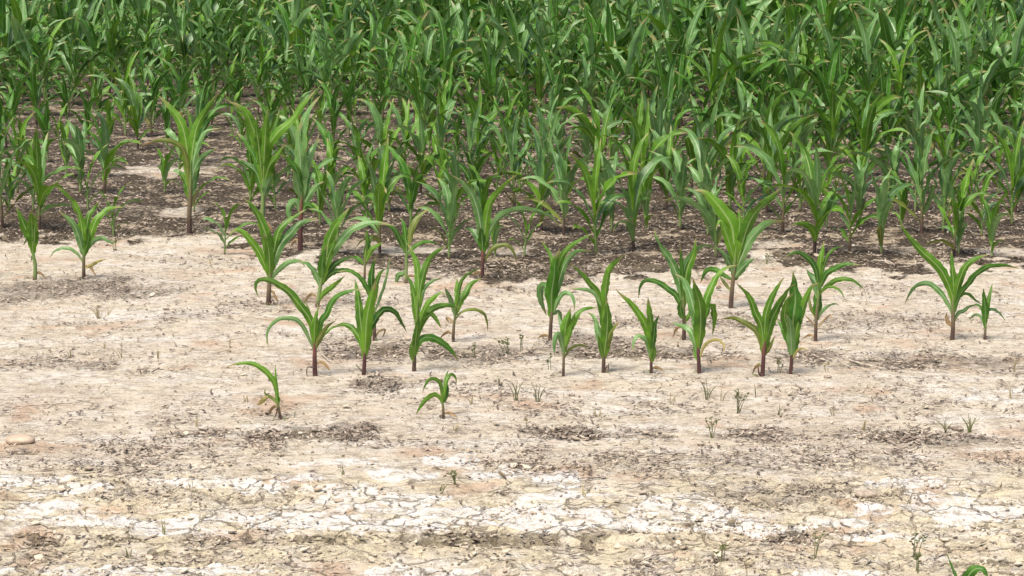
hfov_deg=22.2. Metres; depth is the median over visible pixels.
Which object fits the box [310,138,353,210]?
corn plant
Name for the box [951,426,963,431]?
soil clod
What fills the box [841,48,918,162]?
corn plant
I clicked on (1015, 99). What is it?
corn plant
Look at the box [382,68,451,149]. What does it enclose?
corn plant
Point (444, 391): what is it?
corn plant
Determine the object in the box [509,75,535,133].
corn plant
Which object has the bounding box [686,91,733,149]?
corn plant
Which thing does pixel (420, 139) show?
corn plant
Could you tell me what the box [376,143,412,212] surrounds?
corn plant
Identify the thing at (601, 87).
corn plant
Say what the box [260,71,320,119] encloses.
corn plant
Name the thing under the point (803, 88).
corn plant
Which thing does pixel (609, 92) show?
corn plant
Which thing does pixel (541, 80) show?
corn plant
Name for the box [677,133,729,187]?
corn plant
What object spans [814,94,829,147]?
corn plant
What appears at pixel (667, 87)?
corn plant
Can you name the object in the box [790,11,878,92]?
corn plant
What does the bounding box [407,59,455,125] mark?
corn plant
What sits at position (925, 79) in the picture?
corn plant
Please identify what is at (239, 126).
corn plant
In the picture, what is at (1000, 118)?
corn plant
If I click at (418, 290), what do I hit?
corn plant
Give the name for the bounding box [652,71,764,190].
corn plant
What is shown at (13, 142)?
corn plant
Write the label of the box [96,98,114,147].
corn plant
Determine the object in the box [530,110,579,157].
corn plant
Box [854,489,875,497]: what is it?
soil clod
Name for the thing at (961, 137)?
corn plant
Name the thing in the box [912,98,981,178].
corn plant
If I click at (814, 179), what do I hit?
corn plant
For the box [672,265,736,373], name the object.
corn plant
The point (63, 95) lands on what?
corn plant
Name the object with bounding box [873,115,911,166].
corn plant
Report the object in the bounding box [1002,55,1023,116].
corn plant
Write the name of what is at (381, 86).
corn plant
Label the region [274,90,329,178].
corn plant
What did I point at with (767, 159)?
corn plant
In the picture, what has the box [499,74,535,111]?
corn plant
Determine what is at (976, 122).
corn plant
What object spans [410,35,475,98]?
corn plant
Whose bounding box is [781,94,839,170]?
corn plant
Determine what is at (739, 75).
corn plant
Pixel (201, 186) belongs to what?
corn plant
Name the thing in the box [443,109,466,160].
corn plant
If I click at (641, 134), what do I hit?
corn plant
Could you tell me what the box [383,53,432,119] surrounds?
corn plant
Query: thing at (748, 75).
corn plant
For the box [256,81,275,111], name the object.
corn plant
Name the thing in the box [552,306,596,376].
corn plant
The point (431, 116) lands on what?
corn plant
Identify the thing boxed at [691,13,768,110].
corn plant
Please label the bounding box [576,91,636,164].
corn plant
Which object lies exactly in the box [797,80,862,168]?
corn plant
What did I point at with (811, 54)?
corn plant
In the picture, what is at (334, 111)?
corn plant
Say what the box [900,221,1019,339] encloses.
corn plant
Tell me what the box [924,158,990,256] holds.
corn plant
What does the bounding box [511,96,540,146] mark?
corn plant
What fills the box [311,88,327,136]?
corn plant
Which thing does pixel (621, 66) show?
corn plant
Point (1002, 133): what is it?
corn plant
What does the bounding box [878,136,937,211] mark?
corn plant
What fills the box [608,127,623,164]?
corn plant
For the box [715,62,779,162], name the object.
corn plant
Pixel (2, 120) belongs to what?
corn plant
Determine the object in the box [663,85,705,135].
corn plant
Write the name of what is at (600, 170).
corn plant
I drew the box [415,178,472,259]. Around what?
corn plant
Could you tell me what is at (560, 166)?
corn plant
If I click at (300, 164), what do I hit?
corn plant
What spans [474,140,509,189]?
corn plant
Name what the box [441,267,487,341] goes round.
corn plant
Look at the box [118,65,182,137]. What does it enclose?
corn plant
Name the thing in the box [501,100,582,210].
corn plant
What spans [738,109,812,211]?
corn plant
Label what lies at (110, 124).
corn plant
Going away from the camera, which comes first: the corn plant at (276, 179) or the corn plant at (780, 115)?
the corn plant at (276, 179)
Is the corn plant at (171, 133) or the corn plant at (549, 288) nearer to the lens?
the corn plant at (549, 288)
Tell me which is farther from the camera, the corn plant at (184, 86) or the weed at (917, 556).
the corn plant at (184, 86)
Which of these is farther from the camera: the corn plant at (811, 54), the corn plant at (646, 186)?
the corn plant at (811, 54)
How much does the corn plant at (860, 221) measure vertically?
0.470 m
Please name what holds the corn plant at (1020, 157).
on the ground
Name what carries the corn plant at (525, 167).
on the ground
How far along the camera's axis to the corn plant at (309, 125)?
16.45 m
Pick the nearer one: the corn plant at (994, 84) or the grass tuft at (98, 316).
the grass tuft at (98, 316)
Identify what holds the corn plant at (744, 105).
on the ground
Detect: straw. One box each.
[4,400,90,407]
[639,556,666,563]
[849,359,886,368]
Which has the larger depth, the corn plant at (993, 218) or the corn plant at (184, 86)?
the corn plant at (184, 86)
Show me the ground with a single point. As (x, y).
(410, 512)
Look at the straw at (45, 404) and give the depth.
9.20 m
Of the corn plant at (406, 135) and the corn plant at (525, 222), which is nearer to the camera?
the corn plant at (525, 222)
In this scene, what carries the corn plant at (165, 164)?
on the ground
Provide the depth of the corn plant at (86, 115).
17.19 m
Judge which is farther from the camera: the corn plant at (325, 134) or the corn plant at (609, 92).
the corn plant at (609, 92)
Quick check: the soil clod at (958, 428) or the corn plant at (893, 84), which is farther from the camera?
the corn plant at (893, 84)
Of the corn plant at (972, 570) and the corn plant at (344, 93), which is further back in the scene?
the corn plant at (344, 93)
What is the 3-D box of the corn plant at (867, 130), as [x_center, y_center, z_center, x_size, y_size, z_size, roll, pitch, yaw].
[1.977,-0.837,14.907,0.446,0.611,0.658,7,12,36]
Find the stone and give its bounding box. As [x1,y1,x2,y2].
[5,434,34,444]
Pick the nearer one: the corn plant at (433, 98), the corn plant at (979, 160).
the corn plant at (979, 160)
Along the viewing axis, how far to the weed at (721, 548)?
7.18 m
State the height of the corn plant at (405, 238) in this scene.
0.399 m
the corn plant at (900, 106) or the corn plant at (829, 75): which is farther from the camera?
the corn plant at (829, 75)
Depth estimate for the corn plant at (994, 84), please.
17.90 m
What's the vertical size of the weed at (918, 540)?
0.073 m
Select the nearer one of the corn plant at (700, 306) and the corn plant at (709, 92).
the corn plant at (700, 306)
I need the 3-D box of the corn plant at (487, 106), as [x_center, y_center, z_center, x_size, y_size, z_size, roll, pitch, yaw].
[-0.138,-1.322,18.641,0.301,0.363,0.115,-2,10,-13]
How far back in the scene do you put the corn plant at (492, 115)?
15.71 m
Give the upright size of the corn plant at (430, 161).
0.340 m
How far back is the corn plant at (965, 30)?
18.74 m
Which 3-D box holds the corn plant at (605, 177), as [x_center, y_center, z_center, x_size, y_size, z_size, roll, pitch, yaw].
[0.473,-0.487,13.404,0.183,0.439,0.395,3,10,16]
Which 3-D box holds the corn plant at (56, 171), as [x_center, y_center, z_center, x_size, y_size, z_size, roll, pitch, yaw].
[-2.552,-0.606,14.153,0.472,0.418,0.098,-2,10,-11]
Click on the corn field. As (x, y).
(311, 35)
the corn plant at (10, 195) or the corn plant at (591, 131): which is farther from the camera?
the corn plant at (591, 131)
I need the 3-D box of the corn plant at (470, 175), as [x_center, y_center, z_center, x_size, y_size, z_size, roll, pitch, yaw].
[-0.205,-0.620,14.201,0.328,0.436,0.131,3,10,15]
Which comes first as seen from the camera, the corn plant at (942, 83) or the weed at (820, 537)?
the weed at (820, 537)
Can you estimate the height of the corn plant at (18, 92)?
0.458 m
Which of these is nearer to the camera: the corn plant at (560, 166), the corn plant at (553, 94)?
the corn plant at (560, 166)
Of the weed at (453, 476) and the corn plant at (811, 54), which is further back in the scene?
the corn plant at (811, 54)
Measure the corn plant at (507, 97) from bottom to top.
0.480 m
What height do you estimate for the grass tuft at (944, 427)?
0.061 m
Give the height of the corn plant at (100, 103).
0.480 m
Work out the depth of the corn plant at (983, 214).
13.25 m
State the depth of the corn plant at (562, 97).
17.92 m
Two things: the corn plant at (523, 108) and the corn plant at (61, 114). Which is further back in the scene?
the corn plant at (61, 114)
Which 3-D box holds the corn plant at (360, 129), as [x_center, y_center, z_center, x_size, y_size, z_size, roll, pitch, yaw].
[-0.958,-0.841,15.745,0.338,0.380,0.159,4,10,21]
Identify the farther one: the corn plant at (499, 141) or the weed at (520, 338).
the corn plant at (499, 141)
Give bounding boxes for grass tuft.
[88,306,101,318]
[509,380,523,400]
[533,385,547,401]
[701,382,717,399]
[936,418,951,432]
[963,414,979,432]
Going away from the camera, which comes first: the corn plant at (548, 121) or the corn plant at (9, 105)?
the corn plant at (548, 121)
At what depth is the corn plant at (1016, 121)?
16.50 m
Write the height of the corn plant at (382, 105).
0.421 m
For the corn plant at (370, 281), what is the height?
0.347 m
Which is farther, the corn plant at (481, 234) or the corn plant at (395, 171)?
the corn plant at (395, 171)
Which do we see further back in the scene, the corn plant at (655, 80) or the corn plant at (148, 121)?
the corn plant at (655, 80)
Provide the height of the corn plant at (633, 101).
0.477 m
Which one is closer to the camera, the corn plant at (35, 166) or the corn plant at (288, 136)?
the corn plant at (35, 166)
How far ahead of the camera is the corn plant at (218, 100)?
18.70 m
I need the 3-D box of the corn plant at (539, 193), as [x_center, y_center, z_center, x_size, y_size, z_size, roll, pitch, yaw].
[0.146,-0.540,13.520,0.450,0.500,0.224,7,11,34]
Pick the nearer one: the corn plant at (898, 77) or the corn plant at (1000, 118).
the corn plant at (1000, 118)
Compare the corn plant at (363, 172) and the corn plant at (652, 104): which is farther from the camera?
the corn plant at (652, 104)
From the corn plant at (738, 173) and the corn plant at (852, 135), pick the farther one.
the corn plant at (852, 135)
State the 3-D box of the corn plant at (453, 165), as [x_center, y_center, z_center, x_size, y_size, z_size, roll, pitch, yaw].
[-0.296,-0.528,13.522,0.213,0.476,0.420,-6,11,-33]
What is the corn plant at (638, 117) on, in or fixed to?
on the ground
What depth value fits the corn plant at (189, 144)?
13.41 m
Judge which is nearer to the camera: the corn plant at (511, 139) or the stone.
the stone
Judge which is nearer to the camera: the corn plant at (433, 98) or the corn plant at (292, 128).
the corn plant at (292, 128)
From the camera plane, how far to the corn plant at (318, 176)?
13.66 m
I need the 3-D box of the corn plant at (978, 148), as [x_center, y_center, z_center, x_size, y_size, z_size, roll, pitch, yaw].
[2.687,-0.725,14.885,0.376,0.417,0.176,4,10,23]
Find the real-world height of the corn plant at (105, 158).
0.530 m
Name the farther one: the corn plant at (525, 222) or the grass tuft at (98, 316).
the corn plant at (525, 222)
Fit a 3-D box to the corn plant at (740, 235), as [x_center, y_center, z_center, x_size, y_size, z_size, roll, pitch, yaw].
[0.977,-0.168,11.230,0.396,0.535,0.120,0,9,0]
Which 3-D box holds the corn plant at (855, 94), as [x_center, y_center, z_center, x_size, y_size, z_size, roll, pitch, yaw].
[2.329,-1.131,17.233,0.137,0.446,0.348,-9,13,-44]
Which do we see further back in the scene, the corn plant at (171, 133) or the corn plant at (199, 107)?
the corn plant at (199, 107)
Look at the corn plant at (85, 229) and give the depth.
11.97 m
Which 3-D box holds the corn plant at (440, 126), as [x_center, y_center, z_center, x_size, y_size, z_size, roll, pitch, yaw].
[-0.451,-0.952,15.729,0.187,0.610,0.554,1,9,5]
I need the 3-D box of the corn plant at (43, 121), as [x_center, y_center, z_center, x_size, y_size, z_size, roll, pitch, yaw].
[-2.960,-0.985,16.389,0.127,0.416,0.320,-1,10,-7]
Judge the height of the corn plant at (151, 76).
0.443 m
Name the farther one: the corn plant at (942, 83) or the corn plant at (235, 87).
the corn plant at (235, 87)
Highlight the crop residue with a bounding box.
[0,111,1023,575]
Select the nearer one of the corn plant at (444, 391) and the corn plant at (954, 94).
the corn plant at (444, 391)
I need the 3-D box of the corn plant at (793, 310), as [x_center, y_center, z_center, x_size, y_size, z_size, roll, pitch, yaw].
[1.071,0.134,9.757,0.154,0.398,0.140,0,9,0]
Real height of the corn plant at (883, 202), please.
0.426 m
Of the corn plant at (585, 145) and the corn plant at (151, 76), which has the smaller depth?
the corn plant at (585, 145)
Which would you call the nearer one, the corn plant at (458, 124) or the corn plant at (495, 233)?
the corn plant at (495, 233)
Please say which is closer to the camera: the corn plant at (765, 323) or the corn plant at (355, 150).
the corn plant at (765, 323)
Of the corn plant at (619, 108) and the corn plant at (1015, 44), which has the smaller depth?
the corn plant at (619, 108)
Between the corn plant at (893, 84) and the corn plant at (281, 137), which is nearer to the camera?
the corn plant at (281, 137)
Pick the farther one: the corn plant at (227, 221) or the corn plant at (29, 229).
the corn plant at (227, 221)
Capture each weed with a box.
[447,470,456,484]
[494,337,509,354]
[519,334,523,351]
[545,353,552,369]
[705,416,720,437]
[713,544,727,561]
[734,389,749,411]
[813,530,825,559]
[909,533,927,557]
[913,552,921,572]
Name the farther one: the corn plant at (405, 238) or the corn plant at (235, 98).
the corn plant at (235, 98)
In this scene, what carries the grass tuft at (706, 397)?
on the ground
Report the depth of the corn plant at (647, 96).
17.90 m
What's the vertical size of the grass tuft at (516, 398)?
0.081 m
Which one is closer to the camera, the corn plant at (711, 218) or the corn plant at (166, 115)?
the corn plant at (711, 218)
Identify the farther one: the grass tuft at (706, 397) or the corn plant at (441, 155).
the corn plant at (441, 155)
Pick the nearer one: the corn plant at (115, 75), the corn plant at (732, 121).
the corn plant at (732, 121)
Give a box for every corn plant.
[0,72,34,132]
[0,100,4,144]
[0,105,56,193]
[0,117,33,227]
[0,127,22,176]
[1,74,30,148]
[1,159,18,208]
[2,137,83,211]
[6,55,59,125]
[10,118,27,153]
[14,127,73,229]
[16,207,44,279]
[19,138,32,167]
[30,100,50,162]
[46,75,71,123]
[49,103,76,147]
[50,186,121,278]
[58,120,87,193]
[59,116,71,176]
[68,79,113,148]
[68,143,123,209]
[72,64,119,125]
[72,120,97,154]
[83,105,143,193]
[85,51,157,136]
[85,118,139,165]
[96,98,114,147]
[97,49,141,125]
[97,182,142,236]
[114,74,160,148]
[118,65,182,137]
[141,90,224,233]
[145,64,169,127]
[147,64,205,134]
[153,144,181,192]
[161,86,181,147]
[162,58,200,114]
[162,115,209,176]
[169,165,230,211]
[179,81,234,155]
[187,55,239,124]
[193,71,215,119]
[202,202,257,254]
[216,109,291,209]
[217,86,256,136]
[220,99,255,148]
[225,71,242,121]
[228,198,315,305]
[228,361,284,419]
[229,90,315,231]
[233,107,286,157]
[235,146,292,210]
[243,79,295,128]
[243,91,274,125]
[254,277,362,375]
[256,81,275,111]
[258,104,299,160]
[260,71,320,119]
[273,86,330,151]
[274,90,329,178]
[276,109,325,172]
[279,95,323,250]
[282,144,344,211]
[298,208,394,306]
[309,79,359,145]
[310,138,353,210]
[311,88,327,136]
[311,160,331,224]
[311,170,373,254]
[313,118,353,193]
[314,82,341,125]
[332,107,406,212]
[333,75,355,136]
[333,117,376,178]
[335,156,378,227]
[338,279,406,374]
[339,257,389,340]
[340,98,418,178]
[342,80,378,125]
[345,137,412,253]
[348,228,382,279]
[356,79,400,125]
[357,95,394,161]
[360,54,412,119]
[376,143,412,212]
[377,100,430,165]
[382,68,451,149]
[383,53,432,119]
[384,144,439,225]
[386,209,439,282]
[389,101,453,193]
[392,158,429,210]
[397,65,429,115]
[401,98,412,128]
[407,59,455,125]
[407,243,458,371]
[408,108,449,155]
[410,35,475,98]
[412,153,465,213]
[413,61,469,141]
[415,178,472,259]
[416,371,458,418]
[419,79,457,121]
[426,80,455,171]
[430,127,472,184]
[432,143,492,228]
[435,97,499,186]
[440,68,492,137]
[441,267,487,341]
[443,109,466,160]
[445,80,515,167]
[450,134,502,195]
[452,174,561,277]
[456,86,511,163]
[457,33,519,133]
[459,85,499,131]
[460,75,473,116]
[464,161,492,211]
[467,90,533,177]
[470,109,539,206]
[473,77,513,125]
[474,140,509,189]
[485,76,532,137]
[490,219,505,255]
[493,195,543,256]
[494,137,571,230]
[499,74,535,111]
[500,131,536,175]
[501,40,577,115]
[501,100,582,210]
[505,98,532,159]
[506,141,548,194]
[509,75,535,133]
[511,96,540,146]
[517,94,581,165]
[520,124,592,234]
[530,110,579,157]
[531,41,597,116]
[533,71,584,139]
[536,233,592,340]
[546,50,597,125]
[546,138,637,254]
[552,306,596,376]
[553,150,583,200]
[556,80,643,192]
[564,48,602,114]
[568,105,630,168]
[568,113,592,153]
[570,136,621,199]
[570,254,624,372]
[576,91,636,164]
[578,69,605,122]
[578,150,618,232]
[579,17,664,107]
[589,71,638,149]
[596,133,673,251]
[600,79,647,144]
[603,92,650,181]
[607,66,630,133]
[608,102,688,211]
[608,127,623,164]
[615,87,657,124]
[616,290,663,373]
[617,81,676,154]
[629,40,704,127]
[636,83,659,114]
[638,167,660,229]
[638,231,715,340]
[641,126,695,210]
[643,33,710,127]
[644,31,687,113]
[644,90,683,190]
[647,36,705,125]
[648,99,693,154]
[648,147,692,228]
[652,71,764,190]
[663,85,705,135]
[666,175,727,258]
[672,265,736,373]
[673,10,766,135]
[673,70,728,130]
[673,114,710,192]
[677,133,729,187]
[683,163,711,234]
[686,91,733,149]
[690,94,713,147]
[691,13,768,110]
[695,187,783,307]
[696,155,776,219]
[697,117,753,209]
[699,15,785,128]
[711,116,725,176]
[713,89,754,135]
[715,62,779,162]
[720,278,795,376]
[721,5,788,107]
[723,78,756,179]
[729,138,755,194]
[733,43,801,109]
[734,120,831,232]
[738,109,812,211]
[740,88,802,192]
[745,81,788,128]
[749,100,792,176]
[752,21,810,112]
[756,24,846,110]
[762,19,829,114]
[764,132,862,252]
[767,78,829,147]
[773,75,816,128]
[777,272,818,373]
[778,93,821,193]
[779,48,878,161]
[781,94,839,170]
[785,242,863,340]
[786,24,869,112]
[786,160,861,227]
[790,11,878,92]
[790,139,828,210]
[794,92,840,160]
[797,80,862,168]
[809,73,903,161]
[812,124,861,180]
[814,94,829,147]
[814,145,853,197]
[821,164,899,252]
[824,11,917,102]
[827,147,888,196]
[827,154,872,227]
[828,39,860,134]
[828,87,862,145]
[829,90,909,183]
[838,108,861,149]
[839,60,901,114]
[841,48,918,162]
[844,82,881,130]
[848,132,911,211]
[865,63,914,116]
[868,30,934,117]
[869,168,917,254]
[870,92,924,159]
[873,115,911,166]
[878,50,958,131]
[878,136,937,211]
[879,123,954,232]
[884,76,926,142]
[888,168,914,230]
[893,83,946,159]
[895,29,986,148]
[895,65,948,130]
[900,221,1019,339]
[902,80,968,160]
[909,16,1009,122]
[909,115,952,158]
[912,70,933,117]
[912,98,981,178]
[914,0,978,123]
[915,74,992,157]
[919,148,982,232]
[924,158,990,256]
[925,0,1011,98]
[925,56,1019,171]
[927,49,1019,144]
[927,153,967,211]
[941,30,1023,122]
[946,553,987,575]
[947,167,1009,235]
[949,123,1010,192]
[954,88,977,161]
[956,186,969,254]
[958,147,1003,211]
[959,130,1023,194]
[962,14,1023,127]
[966,43,1023,136]
[968,283,1004,339]
[969,25,1006,115]
[969,121,1023,225]
[971,101,1012,161]
[977,82,1021,147]
[979,193,1011,256]
[983,108,1023,172]
[985,91,1023,148]
[990,82,1023,149]
[998,120,1023,211]
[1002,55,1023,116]
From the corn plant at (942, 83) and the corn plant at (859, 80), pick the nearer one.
the corn plant at (942, 83)
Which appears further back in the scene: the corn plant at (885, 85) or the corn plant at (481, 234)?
the corn plant at (885, 85)
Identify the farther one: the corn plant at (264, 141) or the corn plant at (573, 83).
the corn plant at (573, 83)
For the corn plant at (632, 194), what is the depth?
12.76 m
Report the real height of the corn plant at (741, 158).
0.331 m
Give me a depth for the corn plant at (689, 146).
14.92 m
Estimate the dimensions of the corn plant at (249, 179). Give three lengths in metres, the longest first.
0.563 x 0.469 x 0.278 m
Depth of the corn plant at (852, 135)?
16.44 m
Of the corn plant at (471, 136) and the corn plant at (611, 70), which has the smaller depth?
the corn plant at (471, 136)
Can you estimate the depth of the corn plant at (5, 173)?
13.59 m
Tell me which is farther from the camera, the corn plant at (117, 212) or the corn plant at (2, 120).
the corn plant at (2, 120)
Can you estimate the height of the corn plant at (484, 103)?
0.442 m
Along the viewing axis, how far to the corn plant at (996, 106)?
17.16 m
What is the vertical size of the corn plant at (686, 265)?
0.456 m
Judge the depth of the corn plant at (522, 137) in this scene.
15.69 m
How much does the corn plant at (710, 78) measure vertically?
0.889 m
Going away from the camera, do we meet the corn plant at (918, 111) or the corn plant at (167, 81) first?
the corn plant at (918, 111)
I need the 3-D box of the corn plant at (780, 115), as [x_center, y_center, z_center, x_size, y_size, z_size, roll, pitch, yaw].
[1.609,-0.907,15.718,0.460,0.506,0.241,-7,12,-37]
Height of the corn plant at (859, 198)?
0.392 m
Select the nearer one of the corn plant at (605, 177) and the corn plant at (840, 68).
the corn plant at (605, 177)
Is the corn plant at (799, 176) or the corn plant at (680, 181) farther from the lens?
the corn plant at (799, 176)
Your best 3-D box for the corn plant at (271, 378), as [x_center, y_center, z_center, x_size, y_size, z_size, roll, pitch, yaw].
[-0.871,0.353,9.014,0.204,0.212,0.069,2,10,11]
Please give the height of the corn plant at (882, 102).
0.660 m
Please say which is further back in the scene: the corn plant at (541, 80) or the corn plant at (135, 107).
the corn plant at (541, 80)
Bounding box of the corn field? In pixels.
[0,0,1023,200]
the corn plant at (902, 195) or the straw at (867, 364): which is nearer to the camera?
the straw at (867, 364)
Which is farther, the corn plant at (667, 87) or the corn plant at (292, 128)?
the corn plant at (667, 87)
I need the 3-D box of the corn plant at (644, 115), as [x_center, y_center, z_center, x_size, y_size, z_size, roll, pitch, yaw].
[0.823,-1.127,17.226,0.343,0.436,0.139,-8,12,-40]
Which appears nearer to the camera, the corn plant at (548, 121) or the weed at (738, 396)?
the weed at (738, 396)
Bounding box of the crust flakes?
[0,228,1023,575]
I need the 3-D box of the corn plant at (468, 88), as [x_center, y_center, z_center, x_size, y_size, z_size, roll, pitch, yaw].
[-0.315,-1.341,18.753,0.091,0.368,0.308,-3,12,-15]
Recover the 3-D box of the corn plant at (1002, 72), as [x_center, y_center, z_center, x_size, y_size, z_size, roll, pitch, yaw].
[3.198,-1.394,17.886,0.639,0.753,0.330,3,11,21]
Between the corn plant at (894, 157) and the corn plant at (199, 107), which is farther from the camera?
the corn plant at (199, 107)
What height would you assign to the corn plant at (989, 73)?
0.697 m
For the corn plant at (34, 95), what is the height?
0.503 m
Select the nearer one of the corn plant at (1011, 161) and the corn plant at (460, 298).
the corn plant at (460, 298)
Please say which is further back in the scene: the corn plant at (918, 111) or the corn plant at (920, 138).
the corn plant at (918, 111)
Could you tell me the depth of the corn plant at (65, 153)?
15.70 m
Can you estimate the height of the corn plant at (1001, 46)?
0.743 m
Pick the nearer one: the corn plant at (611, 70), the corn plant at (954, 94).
the corn plant at (954, 94)
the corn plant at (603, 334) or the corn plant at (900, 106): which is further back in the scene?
the corn plant at (900, 106)
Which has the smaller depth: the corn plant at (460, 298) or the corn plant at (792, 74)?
the corn plant at (460, 298)
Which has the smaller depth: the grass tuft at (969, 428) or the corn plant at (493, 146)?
the grass tuft at (969, 428)
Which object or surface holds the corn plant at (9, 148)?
on the ground
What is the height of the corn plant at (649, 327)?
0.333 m
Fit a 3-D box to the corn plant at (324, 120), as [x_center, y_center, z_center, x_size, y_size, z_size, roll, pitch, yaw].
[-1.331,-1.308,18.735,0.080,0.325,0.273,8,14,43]
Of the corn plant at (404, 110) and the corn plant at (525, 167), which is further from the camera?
the corn plant at (404, 110)
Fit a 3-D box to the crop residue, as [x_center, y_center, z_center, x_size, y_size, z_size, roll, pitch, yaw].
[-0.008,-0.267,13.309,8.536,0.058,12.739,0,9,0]
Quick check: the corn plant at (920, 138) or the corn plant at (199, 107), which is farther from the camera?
the corn plant at (199, 107)
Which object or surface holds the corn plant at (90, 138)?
on the ground
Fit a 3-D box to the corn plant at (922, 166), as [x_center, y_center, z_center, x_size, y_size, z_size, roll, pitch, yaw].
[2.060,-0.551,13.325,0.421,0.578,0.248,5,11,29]
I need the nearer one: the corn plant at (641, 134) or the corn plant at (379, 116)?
the corn plant at (641, 134)
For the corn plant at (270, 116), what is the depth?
15.03 m
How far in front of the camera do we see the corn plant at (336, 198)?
12.69 m
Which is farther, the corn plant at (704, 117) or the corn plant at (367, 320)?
the corn plant at (704, 117)
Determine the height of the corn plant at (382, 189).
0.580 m
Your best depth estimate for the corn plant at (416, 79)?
18.66 m
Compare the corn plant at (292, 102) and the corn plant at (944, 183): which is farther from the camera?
the corn plant at (292, 102)
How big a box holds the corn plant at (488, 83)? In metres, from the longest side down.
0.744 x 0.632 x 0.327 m
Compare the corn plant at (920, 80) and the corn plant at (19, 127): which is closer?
the corn plant at (19, 127)
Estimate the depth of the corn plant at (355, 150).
14.18 m
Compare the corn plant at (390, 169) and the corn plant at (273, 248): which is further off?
the corn plant at (390, 169)
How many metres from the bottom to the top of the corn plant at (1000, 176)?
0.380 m
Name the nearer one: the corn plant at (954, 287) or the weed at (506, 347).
the weed at (506, 347)
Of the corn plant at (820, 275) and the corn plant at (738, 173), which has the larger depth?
the corn plant at (738, 173)
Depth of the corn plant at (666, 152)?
14.22 m
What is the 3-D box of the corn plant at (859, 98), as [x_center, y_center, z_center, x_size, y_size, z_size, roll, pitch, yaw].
[1.992,-1.139,16.402,0.629,0.744,0.294,3,10,16]
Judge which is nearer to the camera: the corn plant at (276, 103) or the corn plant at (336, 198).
the corn plant at (336, 198)
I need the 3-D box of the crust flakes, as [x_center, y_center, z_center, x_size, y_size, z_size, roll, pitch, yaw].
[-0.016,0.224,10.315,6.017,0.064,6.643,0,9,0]
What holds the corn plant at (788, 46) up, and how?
on the ground
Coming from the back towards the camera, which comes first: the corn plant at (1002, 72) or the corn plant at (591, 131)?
the corn plant at (1002, 72)
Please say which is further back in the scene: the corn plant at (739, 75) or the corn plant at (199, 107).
the corn plant at (739, 75)
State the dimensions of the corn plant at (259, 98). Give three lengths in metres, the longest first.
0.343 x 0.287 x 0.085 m
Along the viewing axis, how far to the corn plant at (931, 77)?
18.69 m
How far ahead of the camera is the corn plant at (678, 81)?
18.01 m
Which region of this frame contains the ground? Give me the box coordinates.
[0,20,1023,575]
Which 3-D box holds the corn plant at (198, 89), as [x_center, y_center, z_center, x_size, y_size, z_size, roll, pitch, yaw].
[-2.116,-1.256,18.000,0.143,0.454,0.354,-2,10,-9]
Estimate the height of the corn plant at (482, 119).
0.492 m
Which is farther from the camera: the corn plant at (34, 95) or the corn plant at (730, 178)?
the corn plant at (34, 95)
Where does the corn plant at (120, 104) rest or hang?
on the ground
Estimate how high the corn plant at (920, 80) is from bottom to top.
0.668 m
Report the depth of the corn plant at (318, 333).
9.72 m
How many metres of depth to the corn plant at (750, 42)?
18.66 m
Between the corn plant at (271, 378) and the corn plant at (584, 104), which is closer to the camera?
the corn plant at (271, 378)
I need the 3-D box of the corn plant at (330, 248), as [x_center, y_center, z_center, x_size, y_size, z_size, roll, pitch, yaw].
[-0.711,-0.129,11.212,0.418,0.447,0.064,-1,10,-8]
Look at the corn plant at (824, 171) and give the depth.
14.22 m
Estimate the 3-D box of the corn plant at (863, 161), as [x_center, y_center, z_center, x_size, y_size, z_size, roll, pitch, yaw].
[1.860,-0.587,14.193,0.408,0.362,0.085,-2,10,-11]
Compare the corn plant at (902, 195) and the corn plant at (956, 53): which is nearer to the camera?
the corn plant at (902, 195)
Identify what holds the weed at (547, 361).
on the ground
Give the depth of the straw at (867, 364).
9.94 m
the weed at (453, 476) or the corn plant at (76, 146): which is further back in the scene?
the corn plant at (76, 146)
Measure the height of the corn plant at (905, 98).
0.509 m
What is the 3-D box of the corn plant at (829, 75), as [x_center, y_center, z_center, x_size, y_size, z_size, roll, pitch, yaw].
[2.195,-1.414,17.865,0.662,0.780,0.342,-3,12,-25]
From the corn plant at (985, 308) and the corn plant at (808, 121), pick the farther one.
the corn plant at (808, 121)
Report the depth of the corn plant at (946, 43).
18.67 m
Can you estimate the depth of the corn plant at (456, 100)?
17.89 m
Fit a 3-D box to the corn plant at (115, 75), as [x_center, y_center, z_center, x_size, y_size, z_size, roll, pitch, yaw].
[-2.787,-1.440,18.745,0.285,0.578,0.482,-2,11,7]
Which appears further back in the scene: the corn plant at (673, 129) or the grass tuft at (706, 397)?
the corn plant at (673, 129)
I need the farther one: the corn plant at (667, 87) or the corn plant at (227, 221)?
the corn plant at (667, 87)
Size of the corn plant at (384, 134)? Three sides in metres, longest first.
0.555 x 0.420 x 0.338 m
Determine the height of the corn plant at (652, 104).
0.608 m
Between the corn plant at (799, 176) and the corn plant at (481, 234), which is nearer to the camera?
the corn plant at (481, 234)
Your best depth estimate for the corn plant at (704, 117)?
16.49 m
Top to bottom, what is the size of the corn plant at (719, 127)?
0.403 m
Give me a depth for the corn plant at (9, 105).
17.27 m
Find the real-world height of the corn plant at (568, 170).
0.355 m
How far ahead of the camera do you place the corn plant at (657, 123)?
14.90 m
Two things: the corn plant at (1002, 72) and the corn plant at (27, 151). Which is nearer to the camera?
the corn plant at (27, 151)
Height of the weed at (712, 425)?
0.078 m
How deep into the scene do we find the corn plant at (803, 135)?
14.89 m
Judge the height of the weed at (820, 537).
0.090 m
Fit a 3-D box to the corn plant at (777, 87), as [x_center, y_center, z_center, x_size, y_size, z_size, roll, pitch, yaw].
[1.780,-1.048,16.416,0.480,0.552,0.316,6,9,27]
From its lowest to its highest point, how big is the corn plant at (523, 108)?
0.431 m
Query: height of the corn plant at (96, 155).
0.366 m

